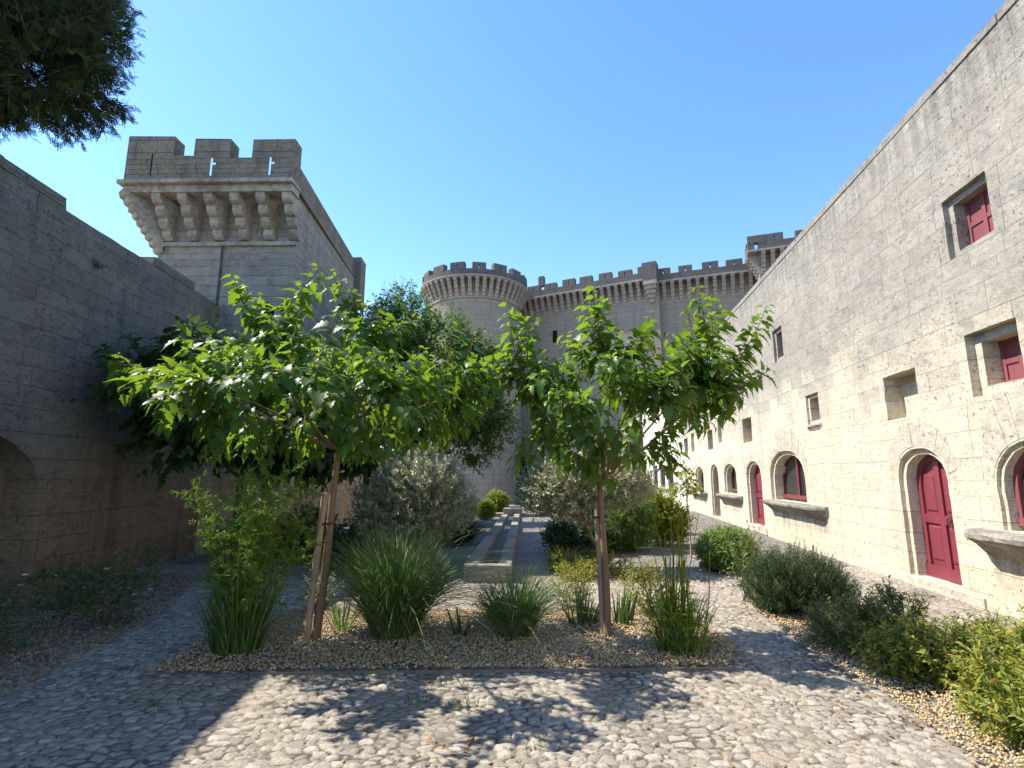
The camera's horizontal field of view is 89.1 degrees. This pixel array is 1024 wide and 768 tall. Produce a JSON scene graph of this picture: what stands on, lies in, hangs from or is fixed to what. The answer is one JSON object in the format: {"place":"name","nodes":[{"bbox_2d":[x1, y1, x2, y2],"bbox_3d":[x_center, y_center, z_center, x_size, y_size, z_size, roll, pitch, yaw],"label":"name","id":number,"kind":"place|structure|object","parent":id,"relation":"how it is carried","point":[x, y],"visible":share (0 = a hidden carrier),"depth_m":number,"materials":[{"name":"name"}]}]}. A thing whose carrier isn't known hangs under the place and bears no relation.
{"place":"outdoors","nodes":[
{"label":"outdoors","id":0,"kind":"place"},
{"bbox_2d":[424,515,521,545],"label":"dark grass","id":1,"kind":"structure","parent":0,"point":[468,538],"depth_m":11.99,"materials":[{"name":"green plant"}]},
{"bbox_2d":[0,0,1004,471],"label":"sky","id":2,"kind":"structure","parent":0,"point":[557,141],"materials":[{"name":"blue"}]},
{"bbox_2d":[160,506,855,566],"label":"courtyard paving","id":3,"kind":"structure","parent":0,"point":[528,545],"depth_m":11.20,"materials":[{"name":"grey stone"}]},
{"bbox_2d":[0,0,146,168],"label":"cypress tree","id":4,"kind":"object","parent":3,"relation":"on","point":[63,45],"visible":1,"depth_m":2.82,"materials":[{"name":"green plant"}]},
{"bbox_2d":[0,154,218,599],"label":"courtyard wall","id":5,"kind":"structure","parent":3,"relation":"on","point":[71,482],"depth_m":7.47,"materials":[{"name":"stone"}]},
{"bbox_2d":[93,257,109,269],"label":"wall plant","id":6,"kind":"object","parent":5,"relation":"attached to","point":[96,265],"depth_m":7.88,"materials":[{"name":"green plant"}]},
{"bbox_2d":[70,308,391,569],"bbox_3d":[-4.405,1.046,8.848,4.806,4.279,2.408,5,-11,-28],"label":"fig tree","id":7,"kind":"object","parent":3,"relation":"on","point":[183,445],"visible":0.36,"depth_m":8.26,"materials":[{"name":"green plant"}]},
{"bbox_2d":[116,136,365,553],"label":"square tower","id":8,"kind":"structure","parent":3,"relation":"on","point":[250,222],"depth_m":11.67,"materials":[{"name":"stone"}]},
{"bbox_2d":[342,453,400,524],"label":"wall","id":9,"kind":"structure","parent":3,"relation":"on","point":[347,501],"depth_m":16.89,"materials":[{"name":"stone"}]},
{"bbox_2d":[350,299,431,518],"bbox_3d":[-4.902,0.804,18.783,4.049,8.174,3.178,0,-10,1],"label":"evergreen oak","id":10,"kind":"object","parent":3,"relation":"on","point":[352,378],"visible":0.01,"depth_m":18.92,"materials":[{"name":"green plant"}]},
{"bbox_2d":[475,498,496,519],"bbox_3d":[-0.971,4.545,18.816,0.878,0.845,0.882,0,-10,1],"label":"box ball","id":11,"kind":"object","parent":3,"relation":"on","point":[488,508],"visible":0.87,"depth_m":18.61,"materials":[{"name":"green plant"}]},
{"bbox_2d":[464,514,519,582],"bbox_3d":[-0.215,3.905,13.782,0.773,0.326,12.219,0,-10,1],"label":"water channel","id":12,"kind":"object","parent":3,"relation":"on","point":[511,525],"visible":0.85,"depth_m":9.73,"materials":[{"name":"stone"}]},
{"bbox_2d":[486,487,510,512],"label":"lime shrub","id":13,"kind":"object","parent":3,"relation":"on","point":[500,499],"visible":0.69,"depth_m":21.81,"materials":[{"name":"green plant"}]},
{"bbox_2d":[0,565,1023,767],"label":"courtyard cobbles","id":14,"kind":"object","parent":3,"relation":"on","point":[76,713],"visible":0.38,"depth_m":3.62,"materials":[{"name":"stone"}]},
{"bbox_2d":[0,528,448,690],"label":"wood chips","id":15,"kind":"object","parent":14,"relation":"on","point":[29,655],"visible":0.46,"depth_m":5.36,"materials":[{"name":"brown wood"}]},
{"bbox_2d":[446,603,475,638],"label":"iris plant","id":16,"kind":"object","parent":14,"relation":"on","point":[459,629],"visible":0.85,"depth_m":5.12,"materials":[{"name":"green plant"}]},
{"bbox_2d":[250,667,735,675],"bbox_3d":[-0.132,2.357,4.245,3.960,0.050,0.012,0,-10,-2],"label":"edging strip","id":17,"kind":"object","parent":14,"relation":"on","point":[584,670],"visible":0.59,"depth_m":4.25,"materials":[{"name":"metal"}]},
{"bbox_2d":[127,558,938,757],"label":"weeds","id":18,"kind":"object","parent":14,"relation":"on","point":[454,705],"visible":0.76,"depth_m":3.63,"materials":[{"name":"green plant"}]},
{"bbox_2d":[146,565,1000,767],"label":"fallen leaves","id":19,"kind":"object","parent":14,"relation":"on","point":[480,739],"visible":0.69,"depth_m":4.34,"materials":[{"name":"brown plant"}]},
{"bbox_2d":[719,520,769,602],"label":"wild shrub","id":20,"kind":"object","parent":14,"relation":"on","point":[755,548],"visible":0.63,"depth_m":6.65,"materials":[{"name":"green plant"}]},
{"bbox_2d":[503,505,521,516],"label":"stone block","id":21,"kind":"structure","parent":3,"relation":"on","point":[512,510],"depth_m":19.91,"materials":[{"name":"beige stone"}]},
{"bbox_2d":[512,449,529,506],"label":"cypress column","id":22,"kind":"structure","parent":3,"relation":"on","point":[522,460],"depth_m":31.82,"materials":[{"name":"green plant"}]},
{"bbox_2d":[494,512,550,516],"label":"wall","id":23,"kind":"structure","parent":3,"relation":"on","point":[498,514],"depth_m":20.02,"materials":[{"name":"stone"}]},
{"bbox_2d":[639,484,697,546],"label":"yellow shrub","id":24,"kind":"object","parent":3,"relation":"on","point":[667,510],"visible":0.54,"depth_m":11.79,"materials":[{"name":"green plant"}]},
{"bbox_2d":[699,562,802,571],"bbox_3d":[4.058,3.100,8.764,1.760,0.185,0.210,0,-10,1],"label":"kerb stone","id":25,"kind":"object","parent":3,"relation":"on","point":[702,568],"visible":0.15,"depth_m":8.69,"materials":[{"name":"grey stone"}]},
{"label":"planting bed","id":26,"kind":"structure","parent":3,"relation":"on","visible":0},
{"bbox_2d":[243,500,376,560],"bbox_3d":[-3.840,2.855,10.003,2.695,1.254,1.262,1,-10,-4],"label":"dark shrub","id":27,"kind":"object","parent":26,"relation":"on","point":[337,538],"visible":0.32,"depth_m":9.80,"materials":[{"name":"green plant"}]},
{"bbox_2d":[293,549,388,576],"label":"agapanthus","id":28,"kind":"object","parent":26,"relation":"on","point":[335,566],"visible":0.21,"depth_m":8.60,"materials":[{"name":"green plant"}]},
{"bbox_2d":[352,493,469,548],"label":"dark shrub","id":29,"kind":"object","parent":26,"relation":"on","point":[443,540],"visible":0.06,"depth_m":11.55,"materials":[{"name":"green plant"}]},
{"bbox_2d":[343,440,481,559],"bbox_3d":[-1.748,2.090,9.148,2.479,2.326,1.794,0,-10,1],"label":"olive tree","id":30,"kind":"object","parent":26,"relation":"on","point":[400,492],"visible":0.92,"depth_m":8.84,"materials":[{"name":"green plant"}]},
{"bbox_2d":[346,276,523,524],"bbox_3d":[-2.194,0.465,14.164,4.800,7.249,3.293,-3,-10,14],"label":"hackberry tree","id":31,"kind":"object","parent":26,"relation":"on","point":[489,427],"visible":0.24,"depth_m":13.99,"materials":[{"name":"green plant"}]},
{"bbox_2d":[447,496,479,522],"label":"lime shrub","id":32,"kind":"object","parent":26,"relation":"on","point":[470,510],"visible":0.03,"depth_m":17.10,"materials":[{"name":"green plant"}]},
{"label":"planting bed","id":33,"kind":"structure","parent":3,"relation":"on","visible":0},
{"bbox_2d":[548,543,585,570],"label":"agapanthus","id":34,"kind":"object","parent":33,"relation":"on","point":[566,555],"visible":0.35,"depth_m":8.70,"materials":[{"name":"green plant"}]},
{"bbox_2d":[538,515,629,554],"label":"dark shrub","id":35,"kind":"object","parent":33,"relation":"on","point":[568,535],"visible":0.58,"depth_m":10.58,"materials":[{"name":"green plant"}]},
{"bbox_2d":[511,452,659,548],"bbox_3d":[1.300,2.148,8.972,2.651,2.168,1.671,0,-10,1],"label":"olive tree","id":36,"kind":"object","parent":33,"relation":"on","point":[569,497],"visible":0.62,"depth_m":8.76,"materials":[{"name":"green plant"}]},
{"bbox_2d":[540,544,634,582],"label":"ground cover","id":37,"kind":"object","parent":33,"relation":"on","point":[557,556],"visible":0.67,"depth_m":8.37,"materials":[{"name":"green plant"}]},
{"bbox_2d":[604,485,662,552],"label":"green shrub","id":38,"kind":"object","parent":33,"relation":"on","point":[637,523],"visible":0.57,"depth_m":10.97,"materials":[{"name":"green leaf"},{"name":"bark"}]},
{"label":"gravel bed","id":39,"kind":"structure","parent":3,"relation":"on","visible":0},
{"bbox_2d":[170,453,325,660],"bbox_3d":[-2.405,1.547,4.741,1.316,1.783,1.354,0,-10,1],"label":"fennel plant","id":40,"kind":"object","parent":39,"relation":"on","point":[236,625],"visible":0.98,"depth_m":4.62,"materials":[{"name":"green plant"}]},
{"bbox_2d":[97,263,510,641],"bbox_3d":[-1.994,0.607,5.265,3.468,3.892,3.367,9,-14,-43],"label":"mulberry tree","id":41,"kind":"object","parent":39,"relation":"on","point":[255,418],"visible":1,"depth_m":5.06,"materials":[{"name":"green plant"}]},
{"bbox_2d":[303,493,334,646],"bbox_3d":[-1.872,1.811,5.075,0.234,1.474,0.135,2,-10,-12],"label":"wooden stake","id":42,"kind":"object","parent":39,"relation":"on","point":[313,588],"visible":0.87,"depth_m":5.02,"materials":[{"name":"brown wood"}]},
{"bbox_2d":[293,569,344,609],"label":"dry shrub","id":43,"kind":"object","parent":39,"relation":"on","point":[307,594],"visible":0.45,"depth_m":6.20,"materials":[{"name":"green plant"}]},
{"bbox_2d":[316,591,358,633],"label":"iris plant","id":44,"kind":"object","parent":39,"relation":"on","point":[338,623],"visible":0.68,"depth_m":5.35,"materials":[{"name":"green plant"}]},
{"bbox_2d":[211,511,577,664],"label":"ornamental grass","id":45,"kind":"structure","parent":39,"relation":"on","point":[394,591],"depth_m":4.96,"materials":[{"name":"green plant"}]},
{"bbox_2d":[472,579,506,623],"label":"dry shrub","id":46,"kind":"object","parent":39,"relation":"on","point":[484,605],"visible":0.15,"depth_m":5.63,"materials":[{"name":"green plant"}]},
{"bbox_2d":[543,559,596,610],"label":"sparse shrub","id":47,"kind":"object","parent":39,"relation":"on","point":[571,575],"visible":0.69,"depth_m":6.22,"materials":[{"name":"green plant"}]},
{"bbox_2d":[591,502,607,637],"bbox_3d":[0.892,1.883,5.196,0.174,1.372,0.136,0,-10,1],"label":"wooden stake","id":48,"kind":"object","parent":39,"relation":"on","point":[598,557],"visible":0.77,"depth_m":5.21,"materials":[{"name":"brown wood"}]},
{"bbox_2d":[490,285,776,641],"bbox_3d":[1.293,0.731,5.388,3.075,3.668,1.958,0,-10,1],"label":"mulberry tree","id":49,"kind":"object","parent":39,"relation":"on","point":[699,385],"visible":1,"depth_m":5.30,"materials":[{"name":"green plant"}]},
{"bbox_2d":[617,556,680,616],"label":"sparse shrub","id":50,"kind":"object","parent":39,"relation":"on","point":[640,582],"visible":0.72,"depth_m":5.96,"materials":[{"name":"green plant"}]},
{"bbox_2d":[628,513,735,661],"bbox_3d":[1.490,1.925,4.766,1.053,1.441,0.936,0,-10,1],"label":"fennel plant","id":51,"kind":"object","parent":39,"relation":"on","point":[676,625],"visible":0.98,"depth_m":4.67,"materials":[{"name":"green plant"}]},
{"label":"planting bed","id":52,"kind":"structure","parent":3,"relation":"on","visible":0},
{"bbox_2d":[664,465,706,557],"bbox_3d":[3.455,2.516,10.358,0.831,1.831,0.568,0,-10,1],"label":"sapling","id":53,"kind":"object","parent":52,"relation":"on","point":[688,492],"visible":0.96,"depth_m":10.42,"materials":[{"name":"green plant"}]},
{"bbox_2d":[691,521,761,573],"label":"box bush","id":54,"kind":"object","parent":52,"relation":"on","point":[719,551],"visible":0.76,"depth_m":8.52,"materials":[{"name":"green plant"}]},
{"bbox_2d":[411,557,611,648],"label":"ornamental grass","id":55,"kind":"object","parent":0,"point":[506,623],"depth_m":5.06,"materials":[{"name":"green plant"}]},
{"bbox_2d":[149,600,1023,767],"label":"gravel","id":56,"kind":"structure","parent":0,"point":[940,704],"depth_m":4.61,"materials":[{"name":"beige gravel"}]},
{"bbox_2d":[560,584,612,630],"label":"iris plant","id":57,"kind":"object","parent":56,"relation":"on","point":[582,616],"visible":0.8,"depth_m":5.52,"materials":[{"name":"green plant"}]},
{"bbox_2d":[611,587,638,627],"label":"iris plant","id":58,"kind":"object","parent":56,"relation":"on","point":[623,614],"visible":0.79,"depth_m":5.52,"materials":[{"name":"green plant"}]},
{"bbox_3d":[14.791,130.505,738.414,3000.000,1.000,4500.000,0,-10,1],"label":"ground","id":59,"kind":"structure","parent":0,"visible":0},
{"bbox_2d":[420,261,528,502],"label":"round tower","id":60,"kind":"structure","parent":59,"relation":"on","point":[480,291],"depth_m":50.47,"materials":[{"name":"stone"}]},
{"bbox_2d":[521,261,662,498],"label":"curtain wall","id":61,"kind":"structure","parent":59,"relation":"on","point":[634,300],"depth_m":54.05,"materials":[{"name":"stone"}]},
{"bbox_2d":[553,330,556,342],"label":"window","id":62,"kind":"structure","parent":61,"relation":"in","point":[554,332],"depth_m":55.71,"materials":[{"name":"black glass"}]},
{"bbox_2d":[562,432,642,465],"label":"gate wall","id":63,"kind":"structure","parent":59,"relation":"on","point":[622,452],"depth_m":44.60,"materials":[{"name":"stone"}]},
{"bbox_2d":[658,258,755,363],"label":"curtain wall","id":64,"kind":"structure","parent":59,"relation":"on","point":[731,283],"depth_m":50.71,"materials":[{"name":"stone"}]},
{"bbox_2d":[744,229,802,281],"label":"corner turret","id":65,"kind":"object","parent":59,"relation":"on","point":[759,262],"visible":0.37,"depth_m":46.54,"materials":[{"name":"stone"}]},
{"bbox_2d":[642,0,1023,620],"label":"stone house","id":66,"kind":"structure","parent":59,"relation":"on","point":[880,428],"depth_m":7.70,"materials":[{"name":"beige stone"}]},
{"bbox_2d":[655,466,657,485],"bbox_3d":[10.085,6.378,36.109,0.090,1.300,2.200,-1,-10,8],"label":"window","id":67,"kind":"structure","parent":66,"relation":"in","point":[656,477],"depth_m":36.72,"materials":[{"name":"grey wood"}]},
{"bbox_2d":[661,466,665,485],"bbox_3d":[9.600,5.793,32.744,0.090,1.300,2.100,-1,-10,8],"label":"window","id":68,"kind":"structure","parent":66,"relation":"in","point":[663,475],"depth_m":33.37,"materials":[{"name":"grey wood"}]},
{"bbox_2d":[670,465,673,487],"bbox_3d":[9.150,5.250,29.623,0.090,1.300,1.900,-1,-10,8],"label":"window","id":69,"kind":"structure","parent":66,"relation":"in","point":[671,479],"depth_m":29.67,"materials":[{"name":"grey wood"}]},
{"bbox_2d":[731,467,736,491],"bbox_3d":[7.489,3.137,17.262,0.090,0.870,1.400,-1,-10,8],"label":"window","id":70,"kind":"structure","parent":66,"relation":"in","point":[734,482],"depth_m":17.73,"materials":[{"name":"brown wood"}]},
{"bbox_2d":[755,465,764,525],"bbox_3d":[7.116,3.114,14.736,0.088,1.730,1.220,-1,-10,8],"label":"door","id":71,"kind":"structure","parent":66,"relation":"in","point":[758,482],"depth_m":15.04,"materials":[{"name":"red paint"}]},
{"bbox_2d":[783,455,806,499],"bbox_3d":[6.835,2.184,12.391,0.090,1.100,2.110,-1,-10,8],"label":"window","id":72,"kind":"structure","parent":66,"relation":"in","point":[794,484],"depth_m":12.71,"materials":[{"name":"red paint"}]},
{"bbox_2d":[916,454,962,585],"bbox_3d":[6.030,1.844,7.281,0.110,1.760,0.980,-1,-10,8],"label":"door","id":73,"kind":"structure","parent":66,"relation":"in","point":[942,563],"depth_m":7.39,"materials":[{"name":"red paint"}]},
{"bbox_2d":[1013,453,1023,525],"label":"window","id":74,"kind":"structure","parent":66,"relation":"in","point":[1018,473],"depth_m":5.89,"materials":[{"name":"red paint"}]},
{"label":"gravel bed","id":75,"kind":"structure","parent":0,"visible":0},
{"bbox_2d":[737,537,867,622],"bbox_3d":[3.317,2.309,5.984,1.373,1.055,1.117,0,-10,1],"label":"rosemary bush","id":76,"kind":"object","parent":75,"relation":"on","point":[793,591],"visible":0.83,"depth_m":5.85,"materials":[{"name":"green plant"}]},
{"bbox_2d":[797,575,934,659],"bbox_3d":[3.313,2.183,4.878,1.285,0.732,0.943,0,-10,1],"label":"bronze shrub","id":77,"kind":"object","parent":75,"relation":"on","point":[851,631],"visible":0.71,"depth_m":4.80,"materials":[{"name":"green plant"}]},
{"bbox_2d":[848,601,1015,694],"bbox_3d":[3.404,2.093,4.064,1.381,0.728,0.926,0,-10,1],"label":"leafy shrub","id":78,"kind":"object","parent":75,"relation":"on","point":[910,640],"visible":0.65,"depth_m":4.02,"materials":[{"name":"green plant"}]},
{"bbox_2d":[941,605,1023,752],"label":"leafy shrub","id":79,"kind":"object","parent":75,"relation":"on","point":[1003,703],"visible":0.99,"depth_m":3.27,"materials":[{"name":"green plant"}]},
{"label":"mulch bed","id":80,"kind":"structure","parent":0,"visible":0},
{"bbox_2d":[0,559,76,654],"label":"rose bush","id":81,"kind":"object","parent":80,"relation":"on","point":[4,615],"visible":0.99,"depth_m":4.79,"materials":[{"name":"green plant"}]},
{"bbox_2d":[12,546,113,613],"bbox_3d":[-5.369,2.385,6.307,1.090,0.816,0.894,0,-10,1],"label":"rose bush","id":82,"kind":"object","parent":80,"relation":"on","point":[43,570],"visible":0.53,"depth_m":6.20,"materials":[{"name":"green plant"}]},
{"bbox_2d":[42,537,168,628],"bbox_3d":[-4.374,2.170,5.565,1.256,0.964,0.922,0,-10,1],"label":"rose bush","id":83,"kind":"object","parent":80,"relation":"on","point":[84,607],"visible":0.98,"depth_m":5.52,"materials":[{"name":"green plant"}]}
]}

